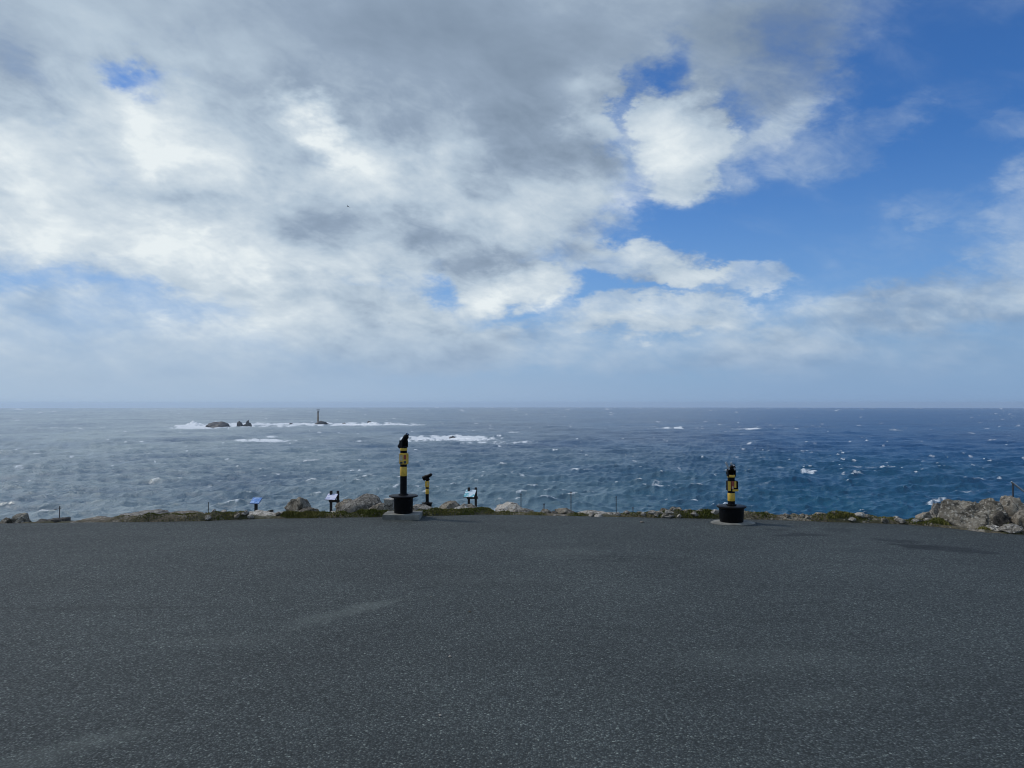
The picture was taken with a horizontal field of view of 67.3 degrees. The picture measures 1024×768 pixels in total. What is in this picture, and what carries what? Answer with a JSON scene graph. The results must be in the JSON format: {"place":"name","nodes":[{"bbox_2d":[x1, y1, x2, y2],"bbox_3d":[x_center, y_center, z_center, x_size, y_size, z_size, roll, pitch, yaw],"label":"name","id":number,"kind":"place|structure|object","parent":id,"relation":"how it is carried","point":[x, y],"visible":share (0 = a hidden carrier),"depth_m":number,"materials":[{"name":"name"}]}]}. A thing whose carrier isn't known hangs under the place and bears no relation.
{"place":"outdoors","nodes":[
{"label":"outdoors","id":0,"kind":"place"},
{"bbox_2d":[0,515,1023,767],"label":"asphalt ground","id":1,"kind":"structure","parent":0,"point":[564,643],"depth_m":7.67,"materials":[{"name":"grey asphalt"}]},
{"bbox_2d":[711,519,755,525],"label":"concrete slab","id":2,"kind":"structure","parent":1,"relation":"on","point":[745,522],"depth_m":15.26,"materials":[{"name":"grey concrete"}]},
{"bbox_2d":[716,462,746,522],"bbox_3d":[4.423,2.166,15.509,0.590,1.208,0.590,0,-1,0],"label":"viewing telescope","id":3,"kind":"object","parent":2,"relation":"on","point":[731,511],"visible":1,"depth_m":15.41,"materials":[{"name":"black paint"}]},
{"bbox_2d":[0,407,1023,521],"bbox_3d":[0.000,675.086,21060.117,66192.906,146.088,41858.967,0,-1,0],"label":"sea water","id":4,"kind":"structure","parent":0,"point":[74,464],"depth_m":958.84,"materials":[{"name":"blue liquid"}]},
{"bbox_2d":[206,421,229,427],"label":"sea rock","id":5,"kind":"object","parent":4,"relation":"in","point":[217,424],"visible":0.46,"depth_m":2179.03,"materials":[{"name":"grey stone"}]},
{"bbox_2d":[243,420,251,426],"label":"sea rock","id":6,"kind":"object","parent":4,"relation":"in","point":[248,424],"visible":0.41,"depth_m":2263.74,"materials":[{"name":"grey stone"}]},
{"bbox_2d":[186,421,407,424],"bbox_3d":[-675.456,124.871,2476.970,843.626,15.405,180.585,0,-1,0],"label":"surf","id":7,"kind":"structure","parent":4,"relation":"on","point":[196,423],"depth_m":2438.37,"materials":[{"name":"white liquid"}]},
{"bbox_2d":[315,421,327,423],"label":"sea rock","id":8,"kind":"object","parent":4,"relation":"in","point":[320,422],"visible":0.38,"depth_m":2503.90,"materials":[{"name":"grey stone"}]},
{"bbox_2d":[413,437,479,439],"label":"surf","id":9,"kind":"structure","parent":4,"relation":"on","point":[459,438],"depth_m":1426.24,"materials":[{"name":"white liquid"}]},
{"bbox_2d":[0,508,1023,534],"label":"clifftop ground","id":10,"kind":"structure","parent":0,"point":[176,517],"depth_m":15.86,"materials":[{"name":"green plant"}]},
{"bbox_2d":[0,517,10,522],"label":"boulder","id":11,"kind":"object","parent":10,"relation":"on","point":[6,520],"visible":0.41,"depth_m":15.70,"materials":[{"name":"stone"}]},
{"bbox_2d":[10,513,31,522],"bbox_3d":[-10.118,2.861,15.905,0.359,0.379,0.405,-1,-2,21],"label":"boulder","id":12,"kind":"object","parent":10,"relation":"on","point":[20,517],"visible":0.53,"depth_m":15.81,"materials":[{"name":"stone"}]},
{"bbox_2d":[45,517,70,522],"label":"boulder","id":13,"kind":"object","parent":10,"relation":"on","point":[56,520],"visible":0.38,"depth_m":15.89,"materials":[{"name":"stone"}]},
{"bbox_2d":[82,516,110,519],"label":"outcrop","id":14,"kind":"object","parent":10,"relation":"on","point":[97,517],"visible":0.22,"depth_m":16.27,"materials":[{"name":"beige stone"}]},
{"bbox_2d":[118,509,169,515],"bbox_3d":[-8.292,3.016,17.113,1.301,0.382,1.775,-7,-1,-2],"label":"outcrop","id":15,"kind":"object","parent":10,"relation":"on","point":[156,511],"visible":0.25,"depth_m":16.96,"materials":[{"name":"grey stone"}]},
{"bbox_2d":[170,510,203,513],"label":"boulder","id":16,"kind":"object","parent":10,"relation":"on","point":[184,512],"visible":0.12,"depth_m":17.46,"materials":[{"name":"beige stone"}]},
{"bbox_2d":[249,497,261,510],"bbox_3d":[-11.606,5.987,34.858,0.473,1.651,0.326,0,-2,12],"label":"information board","id":17,"kind":"object","parent":10,"relation":"on","point":[255,501],"visible":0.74,"depth_m":34.82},
{"bbox_2d":[249,510,274,515],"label":"outcrop","id":18,"kind":"object","parent":10,"relation":"on","point":[261,513],"visible":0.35,"depth_m":16.82,"materials":[{"name":"stone"}]},
{"bbox_2d":[284,497,310,510],"bbox_3d":[-4.790,2.828,17.183,0.611,0.657,0.577,-1,-2,22],"label":"boulder","id":19,"kind":"object","parent":10,"relation":"on","point":[298,503],"visible":0.53,"depth_m":16.99,"materials":[{"name":"beige stone"}]},
{"bbox_2d":[299,507,318,511],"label":"boulder","id":20,"kind":"object","parent":10,"relation":"on","point":[309,509],"visible":0.3,"depth_m":16.82,"materials":[{"name":"beige stone"}]},
{"bbox_2d":[325,491,339,511],"bbox_3d":[-8.378,5.939,35.901,0.590,1.873,0.466,0,-2,14],"label":"information board","id":21,"kind":"object","parent":10,"relation":"on","point":[331,497],"visible":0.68,"depth_m":35.95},
{"bbox_2d":[335,499,351,510],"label":"boulder","id":22,"kind":"object","parent":10,"relation":"on","point":[339,504],"visible":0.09,"depth_m":19.40,"materials":[{"name":"beige stone"}]},
{"bbox_2d":[338,493,381,512],"bbox_3d":[-3.754,3.147,18.763,1.373,0.869,1.192,-9,-2,3],"label":"slab rock","id":23,"kind":"object","parent":10,"relation":"on","point":[366,501],"visible":0.4,"depth_m":18.36,"materials":[{"name":"grey stone"}]},
{"bbox_2d":[369,503,383,510],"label":"boulder","id":24,"kind":"object","parent":10,"relation":"on","point":[379,506],"visible":0.09,"depth_m":17.45,"materials":[{"name":"beige stone"}]},
{"bbox_2d":[384,498,393,510],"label":"stone block","id":25,"kind":"structure","parent":10,"relation":"on","point":[388,503],"depth_m":16.82,"materials":[{"name":"stone"}]},
{"bbox_2d":[382,511,422,519],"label":"concrete block","id":26,"kind":"structure","parent":10,"relation":"on","point":[392,515],"depth_m":15.88,"materials":[{"name":"grey concrete"}]},
{"bbox_2d":[389,433,417,513],"bbox_3d":[-2.287,1.874,16.217,0.610,1.679,0.610,0,-1,0],"label":"viewing telescope","id":27,"kind":"object","parent":26,"relation":"on","point":[403,501],"visible":1,"depth_m":16.13,"materials":[{"name":"black paint"}]},
{"bbox_2d":[413,504,432,510],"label":"boulder","id":28,"kind":"object","parent":10,"relation":"on","point":[420,506],"visible":0.16,"depth_m":17.90,"materials":[{"name":"grey stone"}]},
{"bbox_2d":[422,473,432,506],"bbox_3d":[-3.625,4.530,32.894,0.470,1.440,0.470,0,-1,0],"label":"viewing telescope","id":29,"kind":"object","parent":10,"relation":"on","point":[427,479],"visible":0.96,"depth_m":32.82,"materials":[{"name":"black paint"}]},
{"bbox_2d":[439,500,459,508],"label":"boulder","id":30,"kind":"object","parent":10,"relation":"on","point":[449,504],"visible":0.29,"depth_m":18.77,"materials":[{"name":"beige stone"}]},
{"bbox_2d":[455,503,467,508],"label":"boulder","id":31,"kind":"object","parent":10,"relation":"on","point":[464,505],"visible":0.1,"depth_m":18.06,"materials":[{"name":"stone"}]},
{"bbox_2d":[463,487,477,506],"bbox_3d":[-1.922,5.826,35.901,0.593,1.964,0.489,0,-2,16],"label":"information board","id":32,"kind":"object","parent":10,"relation":"on","point":[469,494],"visible":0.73,"depth_m":35.95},
{"bbox_2d":[466,503,476,507],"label":"boulder","id":33,"kind":"object","parent":10,"relation":"on","point":[470,505],"visible":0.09,"depth_m":18.47,"materials":[{"name":"stone"}]},
{"bbox_2d":[495,501,521,511],"bbox_3d":[-0.084,2.869,17.549,0.812,0.359,0.765,0,-2,-17],"label":"boulder","id":34,"kind":"object","parent":10,"relation":"on","point":[510,506],"visible":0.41,"depth_m":17.35,"materials":[{"name":"stone"}]},
{"bbox_2d":[518,508,533,511],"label":"boulder","id":35,"kind":"object","parent":10,"relation":"on","point":[524,510],"visible":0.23,"depth_m":17.08,"materials":[{"name":"grey stone"}]},
{"bbox_2d":[555,508,573,513],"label":"boulder","id":36,"kind":"object","parent":10,"relation":"on","point":[563,510],"visible":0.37,"depth_m":16.91,"materials":[{"name":"beige stone"}]},
{"bbox_2d":[577,510,606,513],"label":"slab rock","id":37,"kind":"object","parent":10,"relation":"on","point":[594,511],"visible":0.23,"depth_m":16.95,"materials":[{"name":"stone"}]},
{"bbox_2d":[664,510,673,513],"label":"verge stone","id":38,"kind":"object","parent":10,"relation":"on","point":[668,512],"visible":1,"depth_m":16.27,"materials":[{"name":"grey stone"}]},
{"bbox_2d":[855,512,868,517],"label":"rubble stone","id":39,"kind":"object","parent":10,"relation":"on","point":[861,514],"visible":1,"depth_m":15.61,"materials":[{"name":"stone"}]},
{"bbox_2d":[881,518,888,522],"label":"rubble stone","id":40,"kind":"object","parent":10,"relation":"on","point":[884,520],"visible":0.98,"depth_m":15.45,"materials":[{"name":"stone"}]},
{"bbox_2d":[894,518,905,523],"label":"rubble stone","id":41,"kind":"object","parent":10,"relation":"on","point":[900,520],"visible":1,"depth_m":15.36,"materials":[{"name":"stone"}]},
{"bbox_2d":[911,518,922,522],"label":"rubble stone","id":42,"kind":"object","parent":10,"relation":"on","point":[915,520],"visible":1,"depth_m":15.28,"materials":[{"name":"grey stone"}]},
{"bbox_2d":[915,512,931,518],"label":"boulder","id":43,"kind":"object","parent":10,"relation":"on","point":[923,515],"visible":0.48,"depth_m":15.81,"materials":[{"name":"beige stone"}]},
{"bbox_2d":[929,503,940,517],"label":"boulder","id":44,"kind":"object","parent":10,"relation":"on","point":[934,510],"visible":0.23,"depth_m":16.15,"materials":[{"name":"grey stone"}]},
{"bbox_2d":[937,499,987,528],"bbox_3d":[9.267,2.746,15.531,1.006,0.804,0.944,1,-2,-31],"label":"boulder","id":45,"kind":"object","parent":10,"relation":"on","point":[963,513],"visible":0.6,"depth_m":15.40,"materials":[{"name":"stone"}]},
{"bbox_2d":[985,525,999,530],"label":"boulder","id":46,"kind":"object","parent":10,"relation":"on","point":[994,527],"visible":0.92,"depth_m":14.49,"materials":[{"name":"stone"}]},
{"bbox_2d":[979,498,1009,524],"bbox_3d":[9.516,2.696,15.359,0.568,0.850,0.701,0,-1,-10],"label":"boulder","id":47,"kind":"object","parent":10,"relation":"on","point":[992,506],"visible":0.39,"depth_m":15.21,"materials":[{"name":"stone"}]},
{"bbox_2d":[992,511,1010,526],"bbox_3d":[9.560,2.744,14.972,0.329,0.549,0.396,0,-1,7],"label":"boulder","id":48,"kind":"object","parent":10,"relation":"on","point":[1000,518],"visible":0.46,"depth_m":14.90,"materials":[{"name":"stone"}]},
{"bbox_2d":[998,523,1022,533],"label":"boulder","id":49,"kind":"object","parent":10,"relation":"on","point":[1011,528],"visible":1,"depth_m":14.29,"materials":[{"name":"stone"}]},
{"bbox_2d":[999,495,1023,516],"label":"boulder","id":50,"kind":"object","parent":10,"relation":"on","point":[1012,505],"visible":0.18,"depth_m":15.47,"materials":[{"name":"beige stone"}]},
{"bbox_2d":[1010,510,1023,531],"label":"boulder","id":51,"kind":"object","parent":10,"relation":"on","point":[1017,518],"visible":0.43,"depth_m":14.70,"materials":[{"name":"beige stone"}]},
{"bbox_2d":[1011,481,1023,496],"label":"handrail","id":52,"kind":"object","parent":10,"relation":"on","point":[1017,486],"visible":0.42,"depth_m":17.43,"materials":[{"name":"metal"}]},
{"bbox_2d":[0,0,1023,407],"label":"sky","id":53,"kind":"structure","parent":0,"point":[551,203],"materials":[{"name":"blue"}]},
{"bbox_2d":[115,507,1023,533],"bbox_3d":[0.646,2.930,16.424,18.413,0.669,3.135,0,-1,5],"label":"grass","id":54,"kind":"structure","parent":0,"point":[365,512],"depth_m":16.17,"materials":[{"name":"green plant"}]}
]}

